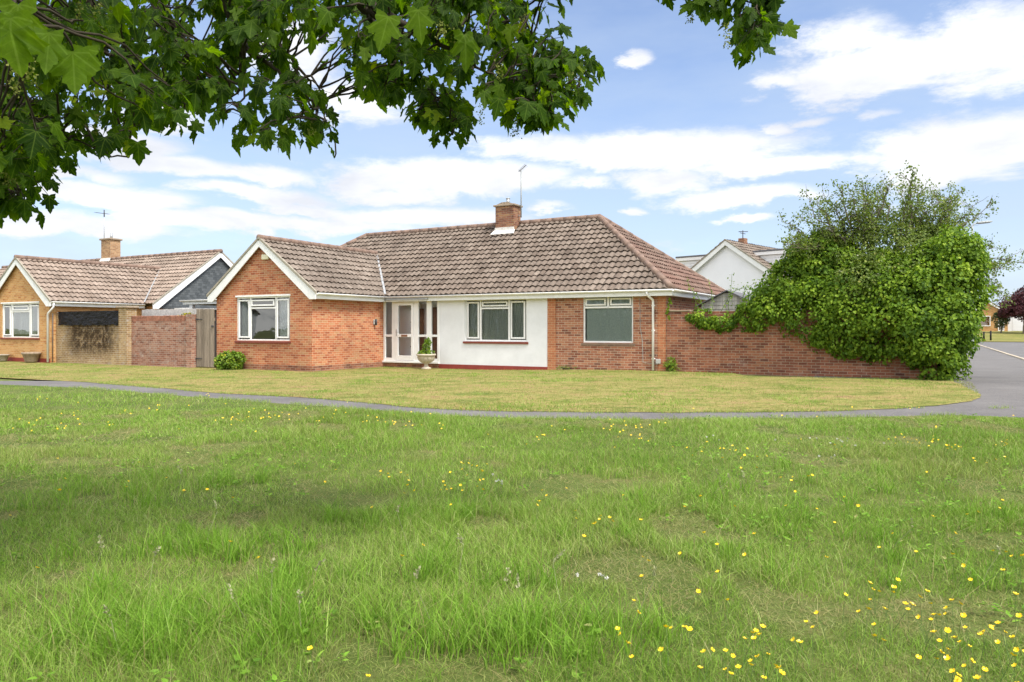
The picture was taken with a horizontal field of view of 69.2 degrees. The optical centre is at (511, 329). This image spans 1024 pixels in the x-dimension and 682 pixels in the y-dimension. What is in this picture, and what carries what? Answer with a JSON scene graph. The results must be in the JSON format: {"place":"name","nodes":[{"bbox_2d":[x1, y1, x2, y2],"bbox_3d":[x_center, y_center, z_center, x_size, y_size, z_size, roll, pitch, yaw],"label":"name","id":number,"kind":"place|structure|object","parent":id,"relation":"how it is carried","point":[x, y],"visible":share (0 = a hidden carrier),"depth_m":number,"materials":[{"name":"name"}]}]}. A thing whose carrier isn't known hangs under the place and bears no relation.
{"place":"outdoors","nodes":[
{"label":"outdoors","id":0,"kind":"place"},
{"bbox_2d":[0,361,979,412],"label":"lawn","id":1,"kind":"structure","parent":0,"point":[573,383],"depth_m":16.87,"materials":[{"name":"green plant"}]},
{"bbox_2d":[0,354,9,360],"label":"plant pot","id":2,"kind":"object","parent":1,"relation":"on","point":[3,357],"visible":1,"depth_m":31.63,"materials":[{"name":"stone"}]},
{"bbox_2d":[21,352,40,361],"bbox_3d":[-19.881,1.165,30.694,0.700,0.410,0.700,0,0,0],"label":"plant pot","id":3,"kind":"object","parent":1,"relation":"on","point":[30,356],"visible":1,"depth_m":30.48,"materials":[{"name":"stone"}]},
{"bbox_2d":[179,299,216,308],"bbox_3d":[-9.926,0.165,31.137,3.450,2.590,6.624,0,0,29],"label":"carport","id":4,"kind":"object","parent":1,"relation":"on","point":[191,303],"visible":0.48,"depth_m":28.88,"materials":[{"name":"metal"}]},
{"bbox_2d":[213,350,246,369],"bbox_3d":[-9.685,1.084,25.520,1.130,0.772,0.841,0,0,0],"label":"shrub","id":5,"kind":"object","parent":1,"relation":"on","point":[233,360],"visible":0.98,"depth_m":25.34,"materials":[{"name":"green plant"}]},
{"bbox_2d":[416,354,435,368],"bbox_3d":[-2.975,1.125,25.736,0.690,0.530,0.690,0,0,0],"label":"stone urn","id":6,"kind":"object","parent":1,"relation":"on","point":[425,359],"visible":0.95,"depth_m":25.54,"materials":[{"name":"beige stone"}]},
{"bbox_2d":[417,337,434,353],"bbox_3d":[-2.984,0.639,25.732,0.627,0.734,0.406,0,0,0],"label":"urn plant","id":7,"kind":"object","parent":6,"relation":"in","point":[428,348],"visible":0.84,"depth_m":25.68,"materials":[{"name":"green plant"}]},
{"bbox_2d":[556,365,576,368],"bbox_3d":[2.160,1.217,23.708,1.536,0.164,0.278,0,0,0],"label":"weed","id":8,"kind":"object","parent":1,"relation":"on","point":[564,367],"visible":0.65,"depth_m":23.66,"materials":[{"name":"green plant"}]},
{"bbox_2d":[663,356,679,371],"bbox_3d":[4.722,1.056,22.014,0.544,0.555,0.429,0,0,0],"label":"weed","id":9,"kind":"object","parent":1,"relation":"on","point":[670,365],"visible":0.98,"depth_m":21.97,"materials":[{"name":"green plant"}]},
{"bbox_2d":[0,341,985,382],"bbox_3d":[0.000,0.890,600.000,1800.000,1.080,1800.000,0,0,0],"label":"ground","id":10,"kind":"structure","parent":0,"point":[7,379],"depth_m":20.64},
{"bbox_2d":[56,306,138,364],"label":"garden wall","id":11,"kind":"structure","parent":10,"relation":"on","point":[100,344],"depth_m":29.37,"materials":[{"name":"brick"}]},
{"bbox_2d":[58,311,118,325],"bbox_3d":[-16.856,-0.422,29.751,4.040,0.587,0.384,0,0,29],"label":"tarpaulin","id":12,"kind":"object","parent":11,"relation":"hanging from","point":[84,318],"visible":1,"depth_m":29.58,"materials":[{"name":"black"}]},
{"bbox_2d":[0,210,233,362],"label":"bungalow","id":13,"kind":"object","parent":10,"relation":"on","point":[111,279],"visible":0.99,"depth_m":33.28,"materials":[{"name":"yellow brick"}]},
{"bbox_2d":[0,301,39,339],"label":"window","id":14,"kind":"structure","parent":13,"relation":"in","point":[11,336],"depth_m":31.81,"materials":[{"name":"white plastic"}]},
{"bbox_2d":[14,304,38,333],"bbox_3d":[-20.842,-0.455,31.944,2.700,1.370,0.055,0,0,29],"label":"net curtain","id":15,"kind":"object","parent":13,"relation":"hanging from","point":[21,322],"visible":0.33,"depth_m":32.05,"materials":[{"name":"white fabric"}]},
{"bbox_2d":[131,314,195,367],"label":"garden wall","id":16,"kind":"structure","parent":10,"relation":"on","point":[168,341],"depth_m":27.57,"materials":[{"name":"brick"}]},
{"bbox_2d":[142,308,214,316],"bbox_3d":[-12.750,0.344,28.280,4.200,2.232,0.070,0,0,29],"label":"board fence","id":17,"kind":"object","parent":16,"relation":"on","point":[154,312],"visible":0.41,"depth_m":28.51,"materials":[{"name":"white wood"}]},
{"bbox_2d":[195,309,214,366],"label":"wooden gate","id":18,"kind":"structure","parent":16,"relation":"attached to","point":[205,320],"depth_m":26.62,"materials":[{"name":"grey wood"}]},
{"bbox_2d":[174,308,216,356],"bbox_3d":[-12.940,0.240,36.013,3.700,2.440,5.070,0,0,29],"label":"lean to","id":19,"kind":"object","parent":10,"relation":"on","point":[215,334],"visible":0.17,"depth_m":33.71,"materials":[{"name":"metal"}]},
{"bbox_2d":[206,164,724,371],"bbox_3d":[-2.425,-2.263,28.326,19.025,8.247,11.504,0,0,29],"label":"bungalow","id":20,"kind":"object","parent":10,"relation":"on","point":[359,301],"visible":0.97,"depth_m":25.63,"materials":[{"name":"red brick"}]},
{"bbox_2d":[242,299,249,338],"bbox_3d":[-9.281,-0.360,25.962,0.520,1.440,0.080,0,0,29],"label":"curtain","id":21,"kind":"object","parent":20,"relation":"hanging from","point":[244,318],"visible":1,"depth_m":25.98,"materials":[{"name":"white fabric"}]},
{"bbox_2d":[234,294,290,343],"bbox_3d":[-8.506,-0.342,25.371,2.670,1.645,0.150,0,0,29],"label":"window","id":22,"kind":"structure","parent":20,"relation":"in","point":[275,301],"depth_m":25.47,"materials":[{"name":"white plastic"}]},
{"bbox_2d":[279,297,289,339],"bbox_3d":[-7.633,-0.360,25.036,0.600,1.440,0.032,0,0,29],"label":"net curtain","id":23,"kind":"object","parent":20,"relation":"hanging from","point":[283,318],"visible":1,"depth_m":25.06,"materials":[{"name":"white fabric"}]},
{"bbox_2d":[395,302,413,359],"bbox_3d":[-3.895,0.075,26.924,0.820,2.100,0.148,0,0,29],"label":"door","id":24,"kind":"structure","parent":20,"relation":"in","point":[397,357],"depth_m":26.95,"materials":[{"name":"white plastic"}]},
{"bbox_2d":[410,308,423,349],"bbox_3d":[-3.479,0.205,27.258,0.470,1.910,0.200,0,0,29],"label":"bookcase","id":25,"kind":"object","parent":20,"relation":"in","point":[421,326],"visible":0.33,"depth_m":27.24,"materials":[{"name":"brown wood"}]},
{"bbox_2d":[433,307,436,358],"bbox_3d":[-2.755,0.185,26.966,0.480,1.950,0.040,0,0,29],"label":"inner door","id":26,"kind":"structure","parent":20,"relation":"in","point":[434,308],"depth_m":26.95,"materials":[{"name":"brown wood"}]},
{"bbox_2d":[463,299,527,343],"bbox_3d":[-0.558,-0.262,25.096,2.540,1.515,0.150,0,0,29],"label":"window","id":27,"kind":"structure","parent":20,"relation":"in","point":[508,303],"depth_m":25.05,"materials":[{"name":"white plastic"}]},
{"bbox_2d":[469,300,525,339],"bbox_3d":[-0.473,-0.305,25.228,2.300,1.410,0.032,0,0,29],"label":"window blind","id":28,"kind":"object","parent":20,"relation":"attached to","point":[494,324],"depth_m":25.25,"materials":[{"name":"grey fabric"}]},
{"bbox_2d":[581,297,634,345],"bbox_3d":[2.992,-0.265,23.139,1.770,1.550,0.130,0,0,29],"label":"window","id":29,"kind":"structure","parent":20,"relation":"in","point":[609,300],"depth_m":23.16,"materials":[{"name":"white plastic"}]},
{"bbox_2d":[587,297,631,340],"bbox_3d":[3.049,-0.310,23.228,1.540,1.420,0.016,0,0,29],"label":"lace curtain","id":30,"kind":"object","parent":20,"relation":"hanging from","point":[609,324],"visible":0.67,"depth_m":23.22,"materials":[{"name":"white fabric"}]},
{"bbox_2d":[665,298,671,320],"bbox_3d":[4.661,-0.593,22.112,0.224,0.690,0.092,0,0,29],"label":"ivy sprig","id":31,"kind":"object","parent":20,"relation":"attached to","point":[667,310],"visible":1,"depth_m":22.11,"materials":[{"name":"green plant"}]},
{"bbox_2d":[695,290,749,310],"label":"greenhouse","id":32,"kind":"structure","parent":10,"relation":"on","point":[720,300],"depth_m":22.86,"materials":[{"name":"white glass"}]},
{"bbox_2d":[675,230,790,294],"bbox_3d":[14.680,-1.865,43.202,9.909,7.250,9.400,0,0,44],"label":"chalet bungalow","id":33,"kind":"object","parent":10,"relation":"on","point":[743,260],"visible":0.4,"depth_m":39.83,"materials":[{"name":"white paint"}]},
{"bbox_2d":[666,309,936,378],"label":"garden wall","id":34,"kind":"structure","parent":10,"relation":"on","point":[770,351],"depth_m":20.86,"materials":[{"name":"brick"}]},
{"bbox_2d":[685,225,996,380],"bbox_3d":[8.647,-0.762,20.422,7.857,4.185,3.411,0,0,29],"label":"ivy","id":35,"kind":"object","parent":34,"relation":"on","point":[942,331],"visible":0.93,"depth_m":18.83,"materials":[{"name":"green plant"}]},
{"bbox_2d":[775,160,1023,313],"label":"elder tree","id":36,"kind":"object","parent":10,"relation":"on","point":[864,227],"visible":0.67,"depth_m":19.89,"materials":[{"name":"green plant"}]},
{"bbox_2d":[978,344,1023,359],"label":"kerb","id":37,"kind":"structure","parent":10,"relation":"on","point":[1003,352],"depth_m":38.70,"materials":[{"name":"concrete"}]},
{"bbox_2d":[0,385,1023,681],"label":"meadow","id":38,"kind":"structure","parent":0,"point":[556,483],"depth_m":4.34,"materials":[{"name":"green plant"}]},
{"bbox_2d":[307,646,318,681],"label":"buttercup","id":39,"kind":"object","parent":38,"relation":"on","point":[310,647],"visible":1,"depth_m":2.57,"materials":[{"name":"yellow plant"}]},
{"bbox_2d":[0,0,800,229],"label":"sycamore tree","id":40,"kind":"object","parent":38,"relation":"on","point":[57,47],"visible":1,"depth_m":3.47,"materials":[{"name":"green plant"}]},
{"bbox_2d":[0,413,1023,681],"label":"meadow weeds","id":41,"kind":"object","parent":38,"relation":"on","point":[518,659],"visible":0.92,"depth_m":5.57,"materials":[{"name":"green plant"}]},
{"bbox_2d":[0,409,1023,681],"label":"dead stalks","id":42,"kind":"object","parent":38,"relation":"on","point":[510,551],"visible":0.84,"depth_m":4.24,"materials":[{"name":"beige plant"}]},
{"bbox_2d":[0,445,1023,681],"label":"meadow thatch","id":43,"kind":"object","parent":38,"relation":"on","point":[567,561],"visible":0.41,"depth_m":4.01,"materials":[{"name":"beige plant"}]},
{"bbox_2d":[19,395,1013,436],"bbox_3d":[-1.018,1.125,9.780,14.697,0.106,5.140,0,0,14],"label":"buttercup drift","id":44,"kind":"object","parent":38,"relation":"on","point":[409,421],"visible":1,"depth_m":9.19,"materials":[{"name":"yellow plant"}]},
{"bbox_2d":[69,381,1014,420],"bbox_3d":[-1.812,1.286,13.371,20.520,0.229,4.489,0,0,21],"label":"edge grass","id":45,"kind":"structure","parent":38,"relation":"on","point":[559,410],"depth_m":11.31,"materials":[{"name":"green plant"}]},
{"bbox_2d":[658,647,664,680],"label":"buttercup","id":46,"kind":"object","parent":38,"relation":"on","point":[660,649],"visible":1,"depth_m":2.60,"materials":[{"name":"yellow plant"}]},
{"bbox_2d":[686,626,692,667],"bbox_3d":[0.658,1.173,2.729,0.028,0.152,0.025,-4,-3,-11],"label":"buttercup","id":47,"kind":"object","parent":38,"relation":"on","point":[689,628],"visible":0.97,"depth_m":2.73,"materials":[{"name":"yellow plant"}]},
{"bbox_2d":[742,636,756,666],"bbox_3d":[0.842,1.149,2.630,0.020,0.136,0.027,9,8,-4],"label":"buttercup","id":48,"kind":"object","parent":38,"relation":"on","point":[754,637],"visible":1,"depth_m":2.63,"materials":[{"name":"yellow plant"}]},
{"bbox_2d":[753,628,764,665],"bbox_3d":[0.918,1.179,2.755,0.022,0.136,0.025,-9,4,37],"label":"buttercup","id":49,"kind":"object","parent":38,"relation":"on","point":[755,630],"visible":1,"depth_m":2.75,"materials":[{"name":"yellow plant"}]},
{"bbox_2d":[795,639,802,672],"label":"buttercup","id":50,"kind":"object","parent":38,"relation":"on","point":[799,641],"visible":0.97,"depth_m":2.65,"materials":[{"name":"yellow plant"}]},
{"bbox_2d":[791,637,812,672],"bbox_3d":[1.048,1.185,2.697,0.030,0.131,0.023,-14,-13,-18],"label":"buttercup","id":51,"kind":"object","parent":38,"relation":"on","point":[793,639],"visible":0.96,"depth_m":2.70,"materials":[{"name":"yellow plant"}]},
{"bbox_2d":[872,634,876,668],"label":"buttercup","id":52,"kind":"object","parent":38,"relation":"on","point":[874,635],"visible":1,"depth_m":2.69,"materials":[{"name":"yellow plant"}]},
{"bbox_2d":[886,585,896,614],"bbox_3d":[1.611,1.161,3.161,0.023,0.147,0.025,5,9,-22],"label":"buttercup","id":53,"kind":"object","parent":38,"relation":"on","point":[893,586],"visible":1,"depth_m":3.16,"materials":[{"name":"yellow plant"}]},
{"bbox_2d":[926,649,944,681],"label":"buttercup","id":54,"kind":"object","parent":38,"relation":"on","point":[934,663],"visible":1,"depth_m":2.61,"materials":[{"name":"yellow plant"}]},
{"bbox_2d":[943,627,950,651],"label":"buttercup","id":55,"kind":"object","parent":38,"relation":"on","point":[947,630],"visible":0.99,"depth_m":2.73,"materials":[{"name":"yellow plant"}]},
{"bbox_2d":[943,655,952,674],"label":"buttercup","id":56,"kind":"object","parent":38,"relation":"on","point":[947,657],"visible":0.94,"depth_m":2.56,"materials":[{"name":"yellow plant"}]},
{"bbox_2d":[960,613,972,649],"bbox_3d":[1.762,1.164,2.864,0.026,0.141,0.023,-20,3,13],"label":"buttercup","id":57,"kind":"object","parent":38,"relation":"on","point":[963,615],"visible":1,"depth_m":2.86,"materials":[{"name":"yellow plant"}]},
{"bbox_2d":[977,632,996,666],"bbox_3d":[1.733,1.169,2.711,0.024,0.141,0.022,-22,7,12],"label":"buttercup","id":58,"kind":"object","parent":38,"relation":"on","point":[980,633],"visible":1,"depth_m":2.71,"materials":[{"name":"yellow plant"}]},
{"bbox_2d":[995,639,1002,671],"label":"buttercup","id":59,"kind":"object","parent":38,"relation":"on","point":[997,641],"visible":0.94,"depth_m":2.69,"materials":[{"name":"yellow plant"}]},
{"bbox_2d":[995,621,1009,659],"bbox_3d":[1.825,1.156,2.759,0.024,0.135,0.027,8,-25,-23],"label":"buttercup","id":60,"kind":"object","parent":38,"relation":"on","point":[997,622],"visible":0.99,"depth_m":2.77,"materials":[{"name":"yellow plant"}]},
{"bbox_2d":[1000,652,1016,681],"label":"buttercup","id":61,"kind":"object","parent":38,"relation":"on","point":[1008,665],"visible":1,"depth_m":2.50,"materials":[{"name":"yellow plant"}]},
{"bbox_2d":[1013,647,1018,681],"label":"buttercup","id":62,"kind":"object","parent":38,"relation":"on","point":[1015,649],"visible":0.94,"depth_m":2.62,"materials":[{"name":"yellow plant"}]},
{"bbox_2d":[1013,592,1018,622],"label":"buttercup","id":63,"kind":"object","parent":38,"relation":"on","point":[1015,593],"visible":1,"depth_m":3.07,"materials":[{"name":"yellow plant"}]},
{"bbox_2d":[1015,613,1021,644],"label":"buttercup","id":64,"kind":"object","parent":38,"relation":"on","point":[1019,615],"visible":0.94,"depth_m":2.82,"materials":[{"name":"yellow plant"}]},
{"bbox_2d":[0,376,1023,418],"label":"path","id":65,"kind":"structure","parent":0,"point":[999,391],"depth_m":12.14,"materials":[{"name":"grey asphalt"}]},
{"bbox_2d":[0,0,1023,305],"label":"sky","id":66,"kind":"structure","parent":0,"point":[686,150],"materials":[{"name":"blue"}]},
{"bbox_2d":[88,458,1000,659],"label":"grass seed heads","id":67,"kind":"object","parent":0,"point":[416,570],"depth_m":3.29,"materials":[{"name":"green plant"}]},
{"bbox_2d":[752,376,980,407],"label":"lawn","id":68,"kind":"structure","parent":0,"point":[851,389],"depth_m":15.20,"materials":[{"name":"green plant"}]},
{"bbox_2d":[794,346,1023,400],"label":"pavement","id":69,"kind":"structure","parent":0,"point":[985,362],"depth_m":25.22,"materials":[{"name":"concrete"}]},
{"bbox_2d":[970,221,992,355],"bbox_3d":[22.136,-1.873,35.000,1.036,6.467,0.300,0,0,0],"label":"street lamp","id":70,"kind":"object","parent":69,"relation":"on","point":[983,222],"visible":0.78,"depth_m":34.93,"materials":[{"name":"grey metal"}]},
{"bbox_2d":[977,331,1023,341],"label":"verge","id":71,"kind":"structure","parent":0,"point":[1009,336],"depth_m":87.26,"materials":[{"name":"green plant"}]},
{"bbox_2d":[976,302,1007,330],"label":"bungalow","id":72,"kind":"object","parent":71,"relation":"on","point":[988,324],"visible":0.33,"depth_m":100.34,"materials":[{"name":"orange brick"}]},
{"bbox_2d":[990,310,1011,332],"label":"tree","id":73,"kind":"object","parent":71,"relation":"on","point":[1001,321],"visible":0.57,"depth_m":93.88,"materials":[{"name":"green plant"}]},
{"bbox_2d":[996,285,1023,333],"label":"purple tree","id":74,"kind":"object","parent":71,"relation":"on","point":[1016,309],"visible":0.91,"depth_m":91.57,"materials":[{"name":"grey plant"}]},
{"bbox_2d":[1008,316,1022,330],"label":"garage","id":75,"kind":"structure","parent":71,"relation":"on","point":[1014,324],"depth_m":103.02,"materials":[{"name":"white paint"}]},
{"bbox_2d":[1012,317,1022,330],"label":"garage door","id":76,"kind":"structure","parent":75,"relation":"in","point":[1017,325],"depth_m":102.97,"materials":[{"name":"white metal"}]},
{"bbox_2d":[978,342,1023,357],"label":"road","id":77,"kind":"structure","parent":0,"point":[1015,348],"depth_m":54.89,"materials":[{"name":"grey asphalt"}]}
]}

